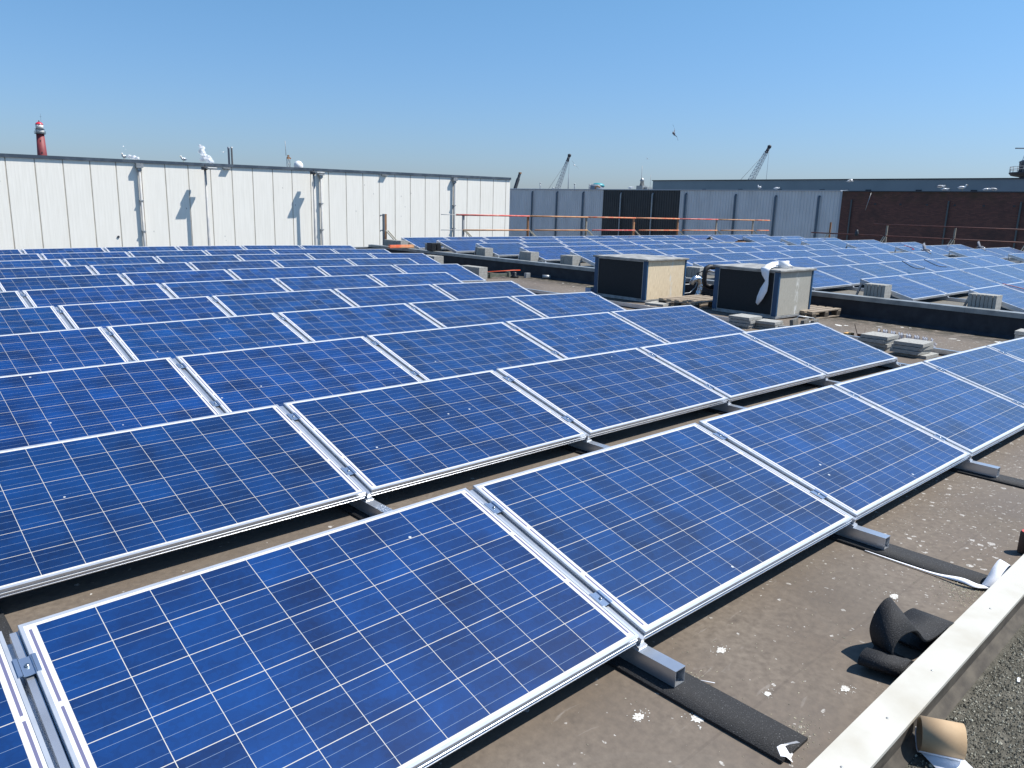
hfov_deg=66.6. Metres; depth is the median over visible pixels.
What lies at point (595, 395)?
solar panel
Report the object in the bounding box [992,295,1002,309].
concrete slab
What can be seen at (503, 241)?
solar panel
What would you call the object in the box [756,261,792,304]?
paper strip
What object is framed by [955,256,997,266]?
solar panel
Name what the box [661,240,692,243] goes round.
solar panel
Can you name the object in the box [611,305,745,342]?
solar panel
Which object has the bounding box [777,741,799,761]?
paper scrap
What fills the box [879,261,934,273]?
solar panel
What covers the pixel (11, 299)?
solar panel
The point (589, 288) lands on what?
pale box
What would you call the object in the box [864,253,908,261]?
solar panel
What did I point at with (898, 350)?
paving slab
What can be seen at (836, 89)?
sky
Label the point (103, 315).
solar panel
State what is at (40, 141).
lighthouse
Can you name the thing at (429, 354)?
solar panel
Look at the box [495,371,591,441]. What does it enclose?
panel support
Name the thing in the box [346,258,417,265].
solar panel
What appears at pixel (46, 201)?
white warehouse
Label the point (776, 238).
solar panel
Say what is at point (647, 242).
solar panel
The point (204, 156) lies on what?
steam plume
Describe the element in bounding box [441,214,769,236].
safety railing
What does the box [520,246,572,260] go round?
solar panel
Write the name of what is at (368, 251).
solar panel
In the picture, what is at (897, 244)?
solar panel
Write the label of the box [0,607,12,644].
rubber strip
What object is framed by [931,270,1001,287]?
solar panel
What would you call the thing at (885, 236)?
safety railing
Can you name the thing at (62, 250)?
solar panel
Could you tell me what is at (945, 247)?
solar panel
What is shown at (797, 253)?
solar panel
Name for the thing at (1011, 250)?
solar panel
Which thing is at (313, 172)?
lamp post
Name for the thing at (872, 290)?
concrete slab
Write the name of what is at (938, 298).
base rail
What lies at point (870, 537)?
base rail
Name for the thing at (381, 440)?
solar panel
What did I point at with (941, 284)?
solar panel
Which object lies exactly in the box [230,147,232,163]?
chimney
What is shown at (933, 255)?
solar panel
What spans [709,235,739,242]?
solar panel
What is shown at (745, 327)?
paving slab
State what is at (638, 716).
white splat
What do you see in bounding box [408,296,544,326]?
solar panel
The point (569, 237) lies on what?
solar panel
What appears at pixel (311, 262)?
solar panel
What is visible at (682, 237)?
solar panel
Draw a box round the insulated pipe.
[702,264,716,288]
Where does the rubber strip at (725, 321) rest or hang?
on the roof at (768, 620)
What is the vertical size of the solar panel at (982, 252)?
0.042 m
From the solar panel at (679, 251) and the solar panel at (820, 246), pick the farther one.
the solar panel at (820, 246)
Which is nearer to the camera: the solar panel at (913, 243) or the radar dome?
the solar panel at (913, 243)
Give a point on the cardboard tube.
(941, 743)
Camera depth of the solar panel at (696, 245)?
25.52 m
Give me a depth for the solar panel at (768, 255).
21.74 m
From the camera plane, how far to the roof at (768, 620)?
3.16 m
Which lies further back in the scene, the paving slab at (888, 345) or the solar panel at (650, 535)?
the paving slab at (888, 345)
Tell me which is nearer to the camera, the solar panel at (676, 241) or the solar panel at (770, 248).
the solar panel at (770, 248)
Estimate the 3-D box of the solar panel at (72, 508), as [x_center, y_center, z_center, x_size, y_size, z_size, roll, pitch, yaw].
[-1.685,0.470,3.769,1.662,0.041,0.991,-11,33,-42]
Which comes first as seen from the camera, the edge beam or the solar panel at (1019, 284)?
the edge beam
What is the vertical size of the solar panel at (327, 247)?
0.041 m
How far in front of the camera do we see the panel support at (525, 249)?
20.49 m
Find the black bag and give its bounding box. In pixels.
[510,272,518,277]
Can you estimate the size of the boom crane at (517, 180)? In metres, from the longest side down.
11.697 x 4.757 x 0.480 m
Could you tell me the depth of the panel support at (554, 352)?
7.83 m
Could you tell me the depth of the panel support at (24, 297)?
9.65 m
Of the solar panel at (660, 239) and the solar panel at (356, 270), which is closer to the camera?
the solar panel at (356, 270)
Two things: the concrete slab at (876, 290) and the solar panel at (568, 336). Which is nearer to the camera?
the solar panel at (568, 336)
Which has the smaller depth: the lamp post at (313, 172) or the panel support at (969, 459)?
the panel support at (969, 459)
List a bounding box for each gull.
[922,242,930,253]
[977,241,985,250]
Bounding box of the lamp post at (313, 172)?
[310,169,324,244]
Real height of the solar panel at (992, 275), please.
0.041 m
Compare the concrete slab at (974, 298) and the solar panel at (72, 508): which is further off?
the concrete slab at (974, 298)
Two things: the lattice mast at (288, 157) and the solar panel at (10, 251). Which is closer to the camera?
the solar panel at (10, 251)
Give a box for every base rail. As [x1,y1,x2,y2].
[348,499,685,687]
[444,249,965,301]
[526,288,960,354]
[567,440,889,549]
[708,404,1000,477]
[807,379,840,385]
[879,362,909,367]
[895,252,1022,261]
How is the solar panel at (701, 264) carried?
on the panel support
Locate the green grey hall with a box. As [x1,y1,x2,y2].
[652,178,1023,191]
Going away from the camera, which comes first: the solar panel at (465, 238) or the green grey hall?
the solar panel at (465, 238)
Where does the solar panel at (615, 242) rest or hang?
on the panel support
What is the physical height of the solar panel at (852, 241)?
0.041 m
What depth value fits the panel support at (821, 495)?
4.00 m
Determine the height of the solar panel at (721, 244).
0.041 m
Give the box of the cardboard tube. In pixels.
[915,715,971,767]
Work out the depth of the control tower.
149.81 m
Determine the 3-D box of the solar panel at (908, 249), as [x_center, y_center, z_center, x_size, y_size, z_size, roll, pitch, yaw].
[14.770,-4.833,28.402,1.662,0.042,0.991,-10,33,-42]
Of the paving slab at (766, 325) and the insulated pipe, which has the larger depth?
the insulated pipe
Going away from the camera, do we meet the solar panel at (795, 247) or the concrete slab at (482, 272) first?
the concrete slab at (482, 272)
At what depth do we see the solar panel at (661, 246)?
24.31 m
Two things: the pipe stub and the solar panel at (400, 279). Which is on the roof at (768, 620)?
the pipe stub
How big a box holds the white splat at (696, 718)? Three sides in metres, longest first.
0.093 x 0.079 x 0.001 m
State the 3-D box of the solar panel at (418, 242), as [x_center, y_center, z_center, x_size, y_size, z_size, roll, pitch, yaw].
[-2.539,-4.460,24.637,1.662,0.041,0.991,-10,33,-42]
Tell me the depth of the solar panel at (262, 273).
13.72 m
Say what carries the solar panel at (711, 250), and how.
on the panel support
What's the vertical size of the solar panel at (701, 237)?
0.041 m
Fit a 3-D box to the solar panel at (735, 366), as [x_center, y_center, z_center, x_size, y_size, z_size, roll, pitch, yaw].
[2.053,-0.191,7.167,1.662,0.041,0.991,-9,33,-42]
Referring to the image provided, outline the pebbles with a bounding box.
[909,637,1023,767]
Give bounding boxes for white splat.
[627,710,649,721]
[681,713,703,728]
[713,646,725,652]
[834,686,855,693]
[886,591,897,601]
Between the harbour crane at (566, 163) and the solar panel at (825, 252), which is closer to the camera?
the solar panel at (825, 252)
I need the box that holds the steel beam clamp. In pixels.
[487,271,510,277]
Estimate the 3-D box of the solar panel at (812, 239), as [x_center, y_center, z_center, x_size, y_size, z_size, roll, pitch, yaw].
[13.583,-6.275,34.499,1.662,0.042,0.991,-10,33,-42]
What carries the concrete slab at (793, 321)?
on the roof at (768, 620)
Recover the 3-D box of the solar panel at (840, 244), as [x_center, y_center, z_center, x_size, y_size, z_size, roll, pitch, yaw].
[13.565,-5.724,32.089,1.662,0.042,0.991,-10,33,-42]
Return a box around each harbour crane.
[549,154,570,188]
[743,145,770,179]
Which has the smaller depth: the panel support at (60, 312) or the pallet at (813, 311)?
the panel support at (60, 312)
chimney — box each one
[227,147,229,163]
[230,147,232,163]
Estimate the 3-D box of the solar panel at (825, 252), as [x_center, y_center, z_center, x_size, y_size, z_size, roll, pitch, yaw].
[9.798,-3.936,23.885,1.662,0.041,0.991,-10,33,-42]
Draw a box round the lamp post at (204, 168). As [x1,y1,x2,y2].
[201,164,216,245]
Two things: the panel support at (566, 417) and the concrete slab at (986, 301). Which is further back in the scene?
the concrete slab at (986, 301)
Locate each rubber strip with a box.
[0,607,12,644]
[337,503,807,763]
[535,293,945,355]
[559,444,988,590]
[702,408,1023,488]
[802,383,824,387]
[875,366,894,369]
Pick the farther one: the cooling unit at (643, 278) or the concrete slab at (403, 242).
the concrete slab at (403, 242)
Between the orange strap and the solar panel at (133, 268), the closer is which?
the solar panel at (133, 268)
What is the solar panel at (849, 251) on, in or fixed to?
on the panel support
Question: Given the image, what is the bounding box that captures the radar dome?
[294,161,302,167]
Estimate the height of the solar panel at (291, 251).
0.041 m
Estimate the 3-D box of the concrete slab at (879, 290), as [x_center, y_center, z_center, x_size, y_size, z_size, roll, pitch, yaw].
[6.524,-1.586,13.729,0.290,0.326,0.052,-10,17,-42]
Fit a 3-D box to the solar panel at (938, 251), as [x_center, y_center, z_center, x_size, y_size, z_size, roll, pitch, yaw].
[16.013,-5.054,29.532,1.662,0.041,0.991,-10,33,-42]
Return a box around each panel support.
[7,632,70,767]
[20,291,31,306]
[55,307,72,328]
[103,328,135,361]
[173,358,223,413]
[210,297,231,315]
[276,314,311,341]
[280,406,372,501]
[365,337,422,380]
[470,490,646,650]
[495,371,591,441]
[507,324,561,357]
[518,249,545,261]
[570,253,594,266]
[647,353,730,404]
[698,424,857,527]
[750,337,827,379]
[827,327,900,365]
[848,392,972,461]
[855,281,913,300]
[936,367,1021,404]
[963,292,1021,311]
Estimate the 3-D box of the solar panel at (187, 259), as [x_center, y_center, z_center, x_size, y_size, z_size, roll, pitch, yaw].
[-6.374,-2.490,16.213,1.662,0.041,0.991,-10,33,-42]
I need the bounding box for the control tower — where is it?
[1009,148,1023,177]
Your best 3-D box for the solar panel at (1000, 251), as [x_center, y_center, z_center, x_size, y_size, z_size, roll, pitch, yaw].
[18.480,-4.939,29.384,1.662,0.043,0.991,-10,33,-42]
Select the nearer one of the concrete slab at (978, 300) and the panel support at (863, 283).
the concrete slab at (978, 300)
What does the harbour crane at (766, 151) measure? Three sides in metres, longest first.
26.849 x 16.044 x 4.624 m
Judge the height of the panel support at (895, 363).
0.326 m
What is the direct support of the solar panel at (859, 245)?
on the panel support
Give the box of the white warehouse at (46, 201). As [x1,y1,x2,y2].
[0,153,510,249]
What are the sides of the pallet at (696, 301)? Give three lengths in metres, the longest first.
1.200 x 0.800 x 0.134 m
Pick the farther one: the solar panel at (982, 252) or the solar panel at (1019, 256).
the solar panel at (982, 252)
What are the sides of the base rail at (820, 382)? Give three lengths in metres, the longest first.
19.168 x 0.089 x 0.058 m
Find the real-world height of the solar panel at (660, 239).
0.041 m
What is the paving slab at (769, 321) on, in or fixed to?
on the paving slab at (766, 325)
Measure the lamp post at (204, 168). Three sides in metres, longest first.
11.010 x 0.540 x 0.500 m
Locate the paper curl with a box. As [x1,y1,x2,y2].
[778,260,788,268]
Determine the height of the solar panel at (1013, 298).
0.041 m
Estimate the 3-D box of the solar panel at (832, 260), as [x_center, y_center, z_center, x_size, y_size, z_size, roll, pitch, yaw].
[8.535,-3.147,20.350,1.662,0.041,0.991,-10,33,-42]
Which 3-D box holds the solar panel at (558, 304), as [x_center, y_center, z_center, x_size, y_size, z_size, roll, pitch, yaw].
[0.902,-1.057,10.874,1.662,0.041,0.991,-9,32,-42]
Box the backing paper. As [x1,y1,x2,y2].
[865,550,1010,587]
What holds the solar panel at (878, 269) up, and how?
on the panel support
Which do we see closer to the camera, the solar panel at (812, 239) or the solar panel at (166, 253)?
the solar panel at (166, 253)
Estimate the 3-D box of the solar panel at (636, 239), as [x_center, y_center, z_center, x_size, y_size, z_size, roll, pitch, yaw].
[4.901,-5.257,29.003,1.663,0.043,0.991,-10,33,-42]
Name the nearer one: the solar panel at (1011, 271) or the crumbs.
the crumbs
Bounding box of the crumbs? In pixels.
[587,482,1017,763]
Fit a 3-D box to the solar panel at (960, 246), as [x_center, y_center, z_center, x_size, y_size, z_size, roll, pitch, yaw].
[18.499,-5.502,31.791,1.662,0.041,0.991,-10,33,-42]
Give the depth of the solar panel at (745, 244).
27.72 m
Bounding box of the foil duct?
[689,275,702,294]
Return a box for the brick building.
[837,191,1023,250]
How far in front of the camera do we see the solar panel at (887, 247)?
30.70 m
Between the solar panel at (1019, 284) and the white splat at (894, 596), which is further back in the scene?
the solar panel at (1019, 284)
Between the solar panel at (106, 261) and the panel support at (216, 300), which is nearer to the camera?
the panel support at (216, 300)
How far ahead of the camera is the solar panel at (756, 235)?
38.30 m
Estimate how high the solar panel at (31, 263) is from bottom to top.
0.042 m
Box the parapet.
[368,244,1023,338]
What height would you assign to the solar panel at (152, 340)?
0.041 m
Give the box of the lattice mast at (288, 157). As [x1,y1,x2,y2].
[285,144,290,166]
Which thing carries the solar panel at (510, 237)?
on the panel support
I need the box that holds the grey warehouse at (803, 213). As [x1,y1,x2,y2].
[509,188,845,237]
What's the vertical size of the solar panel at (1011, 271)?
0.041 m
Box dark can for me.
[1017,529,1023,553]
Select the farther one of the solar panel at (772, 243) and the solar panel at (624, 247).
the solar panel at (772, 243)
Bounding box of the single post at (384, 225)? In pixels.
[380,214,396,244]
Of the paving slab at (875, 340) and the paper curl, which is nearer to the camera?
the paving slab at (875, 340)
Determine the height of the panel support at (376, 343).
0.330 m
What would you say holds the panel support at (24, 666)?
on the base rail
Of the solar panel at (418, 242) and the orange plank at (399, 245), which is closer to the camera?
the orange plank at (399, 245)
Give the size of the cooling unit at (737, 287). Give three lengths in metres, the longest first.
1.290 x 1.160 x 0.857 m
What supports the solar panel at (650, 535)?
on the panel support at (821, 495)
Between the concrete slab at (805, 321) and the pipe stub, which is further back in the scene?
the pipe stub
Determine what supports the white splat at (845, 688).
on the roof at (768, 620)
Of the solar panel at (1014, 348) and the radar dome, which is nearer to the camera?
the solar panel at (1014, 348)
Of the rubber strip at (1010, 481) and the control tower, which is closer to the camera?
the rubber strip at (1010, 481)
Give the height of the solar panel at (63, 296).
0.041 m
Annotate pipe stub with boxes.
[542,275,550,278]
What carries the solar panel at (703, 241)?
on the panel support
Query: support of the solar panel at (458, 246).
on the panel support
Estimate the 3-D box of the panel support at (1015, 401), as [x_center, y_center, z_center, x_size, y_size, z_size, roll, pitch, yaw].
[3.866,0.183,6.484,0.056,0.330,1.055,-10,33,-42]
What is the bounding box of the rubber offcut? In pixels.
[858,597,953,677]
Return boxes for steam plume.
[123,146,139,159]
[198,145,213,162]
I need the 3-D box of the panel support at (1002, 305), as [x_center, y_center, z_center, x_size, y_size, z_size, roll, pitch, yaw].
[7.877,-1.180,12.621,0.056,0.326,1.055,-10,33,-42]
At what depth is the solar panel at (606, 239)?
28.06 m
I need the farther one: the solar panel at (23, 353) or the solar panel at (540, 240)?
the solar panel at (540, 240)
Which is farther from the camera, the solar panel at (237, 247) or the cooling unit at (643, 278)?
the solar panel at (237, 247)
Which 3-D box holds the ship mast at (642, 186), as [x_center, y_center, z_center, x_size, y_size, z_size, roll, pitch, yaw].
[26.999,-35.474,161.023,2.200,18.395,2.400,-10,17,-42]
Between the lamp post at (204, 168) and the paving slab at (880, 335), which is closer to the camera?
the paving slab at (880, 335)
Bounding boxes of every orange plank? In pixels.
[388,245,413,246]
[388,246,413,247]
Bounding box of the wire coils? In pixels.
[878,328,935,346]
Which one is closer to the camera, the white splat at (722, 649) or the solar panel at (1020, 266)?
the white splat at (722, 649)
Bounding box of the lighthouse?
[34,115,46,154]
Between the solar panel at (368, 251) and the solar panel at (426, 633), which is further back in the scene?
the solar panel at (368, 251)
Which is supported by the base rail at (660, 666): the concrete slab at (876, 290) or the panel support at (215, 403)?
the panel support at (215, 403)
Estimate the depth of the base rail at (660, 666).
2.70 m
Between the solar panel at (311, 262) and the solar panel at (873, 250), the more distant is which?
the solar panel at (873, 250)
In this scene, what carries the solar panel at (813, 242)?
on the panel support
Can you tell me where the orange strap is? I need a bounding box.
[487,270,519,271]
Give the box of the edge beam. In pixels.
[807,554,1023,767]
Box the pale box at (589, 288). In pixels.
[585,286,593,291]
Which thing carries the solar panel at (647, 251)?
on the panel support
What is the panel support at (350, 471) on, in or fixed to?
on the base rail at (660, 666)
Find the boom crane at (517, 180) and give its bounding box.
[514,172,521,187]
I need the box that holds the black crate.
[427,243,440,250]
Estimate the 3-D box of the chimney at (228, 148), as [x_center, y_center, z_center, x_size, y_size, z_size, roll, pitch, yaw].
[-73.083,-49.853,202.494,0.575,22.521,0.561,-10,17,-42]
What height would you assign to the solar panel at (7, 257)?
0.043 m
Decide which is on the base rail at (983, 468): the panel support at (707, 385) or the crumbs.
the panel support at (707, 385)
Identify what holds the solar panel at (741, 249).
on the panel support
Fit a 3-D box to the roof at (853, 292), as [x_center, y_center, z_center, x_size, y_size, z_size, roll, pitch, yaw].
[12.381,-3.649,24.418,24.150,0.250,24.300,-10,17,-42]
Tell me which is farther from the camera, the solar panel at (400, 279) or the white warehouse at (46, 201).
the white warehouse at (46, 201)
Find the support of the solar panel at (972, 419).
on the panel support at (1015, 401)
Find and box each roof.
[0,272,1023,767]
[413,248,1016,310]
[905,624,1023,767]
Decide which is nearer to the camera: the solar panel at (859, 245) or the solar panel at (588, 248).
the solar panel at (588, 248)
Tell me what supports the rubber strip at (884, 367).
on the roof at (768, 620)
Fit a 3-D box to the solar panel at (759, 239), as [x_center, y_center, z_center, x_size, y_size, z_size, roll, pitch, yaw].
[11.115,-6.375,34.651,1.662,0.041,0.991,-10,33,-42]
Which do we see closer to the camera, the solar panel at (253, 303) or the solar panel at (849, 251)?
the solar panel at (253, 303)
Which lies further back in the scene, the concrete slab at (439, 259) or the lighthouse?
the lighthouse
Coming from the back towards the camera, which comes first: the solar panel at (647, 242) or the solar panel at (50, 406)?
the solar panel at (647, 242)
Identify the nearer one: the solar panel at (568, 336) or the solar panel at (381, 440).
the solar panel at (381, 440)
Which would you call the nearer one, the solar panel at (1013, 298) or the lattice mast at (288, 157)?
the solar panel at (1013, 298)
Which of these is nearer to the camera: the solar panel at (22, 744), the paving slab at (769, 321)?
the solar panel at (22, 744)
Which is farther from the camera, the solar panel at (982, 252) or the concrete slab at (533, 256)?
the solar panel at (982, 252)
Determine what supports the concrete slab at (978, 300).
on the roof at (853, 292)
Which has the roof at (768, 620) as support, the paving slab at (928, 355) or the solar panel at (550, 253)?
the paving slab at (928, 355)
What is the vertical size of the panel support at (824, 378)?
0.330 m
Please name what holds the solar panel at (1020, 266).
on the panel support
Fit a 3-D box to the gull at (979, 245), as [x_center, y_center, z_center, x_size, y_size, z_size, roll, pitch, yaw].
[13.217,-3.865,21.985,0.254,0.098,0.538,3,41,5]
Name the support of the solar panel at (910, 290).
on the panel support at (863, 283)
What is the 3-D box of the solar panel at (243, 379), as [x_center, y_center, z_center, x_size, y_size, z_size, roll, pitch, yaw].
[-1.635,-0.088,6.184,1.663,0.043,0.991,-10,33,-42]
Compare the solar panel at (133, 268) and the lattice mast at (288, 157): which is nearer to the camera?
the solar panel at (133, 268)
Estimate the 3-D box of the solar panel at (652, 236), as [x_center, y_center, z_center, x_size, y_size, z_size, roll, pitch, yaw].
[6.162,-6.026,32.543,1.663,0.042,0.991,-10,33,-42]
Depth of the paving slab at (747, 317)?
11.48 m
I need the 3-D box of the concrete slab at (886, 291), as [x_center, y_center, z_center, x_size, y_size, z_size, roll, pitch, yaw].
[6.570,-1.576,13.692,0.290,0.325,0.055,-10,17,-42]
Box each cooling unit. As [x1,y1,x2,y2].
[593,254,688,302]
[712,263,816,318]
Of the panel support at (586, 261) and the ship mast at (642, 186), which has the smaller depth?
the panel support at (586, 261)
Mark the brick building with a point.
(862, 212)
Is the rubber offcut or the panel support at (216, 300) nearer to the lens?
the rubber offcut
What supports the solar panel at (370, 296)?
on the panel support
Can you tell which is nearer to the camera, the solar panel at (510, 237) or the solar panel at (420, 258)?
the solar panel at (420, 258)
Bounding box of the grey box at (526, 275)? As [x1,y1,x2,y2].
[524,273,529,277]
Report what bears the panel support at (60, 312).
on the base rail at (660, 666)
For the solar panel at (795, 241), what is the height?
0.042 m
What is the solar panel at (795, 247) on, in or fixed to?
on the panel support
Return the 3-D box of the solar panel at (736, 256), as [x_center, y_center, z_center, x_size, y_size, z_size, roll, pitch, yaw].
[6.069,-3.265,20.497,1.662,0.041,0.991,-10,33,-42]
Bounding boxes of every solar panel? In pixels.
[0,249,22,254]
[0,254,42,260]
[0,259,65,267]
[0,265,93,277]
[0,273,129,292]
[0,291,28,308]
[0,306,70,334]
[0,326,128,375]
[0,357,220,450]
[0,404,365,597]
[0,631,53,767]
[18,488,638,767]
[22,247,105,253]
[22,283,172,306]
[40,251,130,259]
[57,296,229,328]
[63,256,159,265]
[89,262,194,273]
[104,246,178,251]
[106,313,307,360]
[121,269,236,284]
[128,250,207,256]
[155,255,241,262]
[161,278,287,297]
[175,336,421,412]
[176,245,244,250]
[188,260,279,269]
[204,249,275,254]
[212,289,354,315]
[227,266,326,279]
[236,254,311,260]
[241,245,302,249]
[272,249,335,253]
[273,259,354,266]
[275,275,382,290]
[277,303,440,340]
[283,370,586,495]
[299,245,355,248]
[306,253,373,258]
[317,265,403,275]
[332,249,390,253]
[333,284,454,306]
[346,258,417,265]
[367,322,562,380]
[369,253,440,263]
[369,272,463,285]
[393,264,485,282]
[401,237,447,248]
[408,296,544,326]
[432,281,535,299]
[436,240,484,252]
[444,237,487,239]
[472,423,853,638]
[476,243,526,256]
[481,239,524,242]
[484,236,522,239]
[496,347,727,437]
[506,312,665,358]
[510,292,625,317]
[519,236,556,238]
[520,239,560,242]
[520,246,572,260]
[521,242,565,246]
[553,236,585,238]
[557,238,594,241]
[560,242,601,245]
[564,245,611,250]
[570,250,620,264]
[584,236,615,237]
[589,238,624,241]
[596,241,636,244]
[604,245,648,249]
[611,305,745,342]
[613,236,642,237]
[614,249,665,254]
[620,238,653,240]
[630,240,665,244]
[638,235,667,237]
[639,333,825,401]
[640,244,681,248]
[649,237,678,240]
[654,248,701,254]
[657,255,692,265]
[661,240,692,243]
[663,235,696,239]
[672,254,725,264]
[675,243,712,247]
[687,235,724,242]
[688,240,719,242]
[690,247,733,253]
[693,261,740,273]
[699,385,970,519]
[703,243,739,246]
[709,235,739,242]
[710,252,759,260]
[722,247,762,252]
[730,235,751,239]
[732,242,763,246]
[738,259,776,263]
[742,322,897,377]
[743,236,775,241]
[745,251,792,258]
[748,234,767,236]
[751,246,790,250]
[757,242,786,245]
[763,236,787,243]
[775,257,828,267]
[777,250,818,257]
[780,238,805,244]
[780,245,814,250]
[782,236,802,237]
[800,238,824,240]
[801,241,841,248]
[804,244,836,249]
[805,249,844,255]
[806,267,852,289]
[808,256,857,265]
[811,265,876,285]
[819,238,839,240]
[823,240,849,248]
[831,248,867,254]
[833,362,1023,455]
[838,254,882,263]
[840,240,863,243]
[846,243,888,251]
[848,263,906,276]
[854,247,888,253]
[859,240,881,242]
[860,275,946,300]
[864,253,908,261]
[866,243,901,252]
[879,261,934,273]
[885,242,909,246]
[889,252,928,260]
[895,246,921,251]
[898,272,975,295]
[901,242,921,245]
[907,259,958,270]
[911,251,949,258]
[915,246,954,255]
[923,346,1023,405]
[931,245,959,251]
[931,257,978,268]
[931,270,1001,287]
[948,244,972,249]
[949,249,983,256]
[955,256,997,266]
[959,267,1023,284]
[966,249,1007,258]
[968,285,1023,311]
[973,255,1015,264]
[984,248,1013,257]
[985,265,1023,279]
[987,337,1023,360]
[998,247,1023,253]
[1003,281,1023,292]
[1007,263,1023,270]
[1008,253,1023,259]
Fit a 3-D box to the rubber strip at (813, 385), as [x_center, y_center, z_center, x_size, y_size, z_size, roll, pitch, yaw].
[-1.952,-1.324,12.756,0.168,0.042,19.673,-10,17,-41]
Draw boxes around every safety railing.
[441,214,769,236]
[811,222,1023,251]
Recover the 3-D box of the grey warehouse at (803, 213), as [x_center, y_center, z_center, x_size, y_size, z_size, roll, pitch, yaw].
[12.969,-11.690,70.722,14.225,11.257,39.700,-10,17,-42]
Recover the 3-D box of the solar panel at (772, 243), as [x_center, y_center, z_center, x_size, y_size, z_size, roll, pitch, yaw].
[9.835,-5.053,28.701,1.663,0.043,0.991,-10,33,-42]
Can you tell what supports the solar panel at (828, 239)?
on the panel support
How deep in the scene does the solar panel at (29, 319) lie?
8.08 m
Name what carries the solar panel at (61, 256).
on the panel support
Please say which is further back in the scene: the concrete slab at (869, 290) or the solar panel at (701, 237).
the solar panel at (701, 237)
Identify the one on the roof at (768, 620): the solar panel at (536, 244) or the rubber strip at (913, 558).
the rubber strip at (913, 558)
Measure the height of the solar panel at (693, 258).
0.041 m
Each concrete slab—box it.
[399,241,408,244]
[433,256,443,263]
[478,267,487,279]
[484,248,492,256]
[529,252,538,261]
[571,256,580,265]
[697,267,703,275]
[790,318,797,325]
[801,318,808,324]
[863,283,871,295]
[867,283,877,295]
[870,283,878,296]
[874,284,881,296]
[877,284,887,296]
[881,285,891,297]
[967,293,975,306]
[971,293,980,306]
[975,293,985,307]
[979,294,987,307]
[983,294,994,308]
[987,294,995,308]
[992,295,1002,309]
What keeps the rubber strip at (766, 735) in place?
on the roof at (768, 620)
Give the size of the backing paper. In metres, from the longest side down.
0.597 x 0.191 x 0.095 m
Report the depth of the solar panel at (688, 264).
18.79 m
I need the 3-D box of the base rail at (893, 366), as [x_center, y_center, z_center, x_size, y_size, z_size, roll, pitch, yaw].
[-0.876,-1.607,14.065,0.058,0.105,19.168,-10,17,-41]
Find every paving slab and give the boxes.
[645,301,673,306]
[727,321,755,326]
[728,313,761,320]
[729,318,758,323]
[733,325,754,328]
[755,326,770,328]
[756,319,782,324]
[756,323,783,327]
[858,337,897,343]
[860,331,898,340]
[861,341,892,347]
[872,346,891,350]
[890,347,930,354]
[891,344,933,351]
[893,338,933,347]
[897,352,938,358]
[1014,328,1023,335]
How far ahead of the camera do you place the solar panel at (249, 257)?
17.47 m
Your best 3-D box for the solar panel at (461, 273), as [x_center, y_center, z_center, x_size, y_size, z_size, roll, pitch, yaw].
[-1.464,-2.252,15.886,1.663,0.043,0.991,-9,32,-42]
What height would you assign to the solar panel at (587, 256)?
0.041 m
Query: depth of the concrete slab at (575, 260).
18.91 m
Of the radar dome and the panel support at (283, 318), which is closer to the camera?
the panel support at (283, 318)
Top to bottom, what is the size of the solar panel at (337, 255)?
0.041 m
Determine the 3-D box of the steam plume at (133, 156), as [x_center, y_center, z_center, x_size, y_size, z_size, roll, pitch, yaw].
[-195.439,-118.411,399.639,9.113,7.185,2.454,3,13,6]
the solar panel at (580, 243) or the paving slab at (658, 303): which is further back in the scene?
the solar panel at (580, 243)
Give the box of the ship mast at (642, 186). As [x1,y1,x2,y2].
[636,174,651,188]
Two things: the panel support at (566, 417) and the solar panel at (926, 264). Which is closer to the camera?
the panel support at (566, 417)
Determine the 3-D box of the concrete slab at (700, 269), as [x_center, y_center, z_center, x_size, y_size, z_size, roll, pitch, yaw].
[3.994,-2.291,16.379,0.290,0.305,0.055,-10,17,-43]
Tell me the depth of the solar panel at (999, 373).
6.94 m
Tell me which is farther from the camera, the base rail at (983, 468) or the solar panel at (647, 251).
the solar panel at (647, 251)
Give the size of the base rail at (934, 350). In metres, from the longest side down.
19.168 x 0.125 x 0.058 m
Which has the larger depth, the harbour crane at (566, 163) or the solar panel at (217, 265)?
the harbour crane at (566, 163)
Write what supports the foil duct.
on the roof at (768, 620)
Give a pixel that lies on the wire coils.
(907, 336)
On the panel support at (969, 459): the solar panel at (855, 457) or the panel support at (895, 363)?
the solar panel at (855, 457)
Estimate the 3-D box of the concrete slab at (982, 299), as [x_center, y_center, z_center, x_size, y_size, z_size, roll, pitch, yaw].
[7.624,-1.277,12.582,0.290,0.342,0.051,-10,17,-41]
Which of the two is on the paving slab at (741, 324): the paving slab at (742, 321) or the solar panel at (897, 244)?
the paving slab at (742, 321)
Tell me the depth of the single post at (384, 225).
24.74 m
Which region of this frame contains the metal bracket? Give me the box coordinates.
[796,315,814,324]
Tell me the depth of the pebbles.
2.56 m
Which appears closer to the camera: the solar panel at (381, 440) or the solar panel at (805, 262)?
the solar panel at (381, 440)
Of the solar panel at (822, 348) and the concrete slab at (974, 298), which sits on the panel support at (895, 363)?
the solar panel at (822, 348)
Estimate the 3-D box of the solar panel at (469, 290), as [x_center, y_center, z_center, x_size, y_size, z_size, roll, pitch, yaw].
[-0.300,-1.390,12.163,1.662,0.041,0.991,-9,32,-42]
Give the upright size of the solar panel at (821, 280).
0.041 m
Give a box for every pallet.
[659,295,712,308]
[795,305,840,318]
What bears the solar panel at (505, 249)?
on the panel support
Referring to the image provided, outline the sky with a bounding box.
[0,0,1023,188]
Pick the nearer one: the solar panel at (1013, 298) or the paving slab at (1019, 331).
the paving slab at (1019, 331)
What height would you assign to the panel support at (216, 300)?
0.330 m

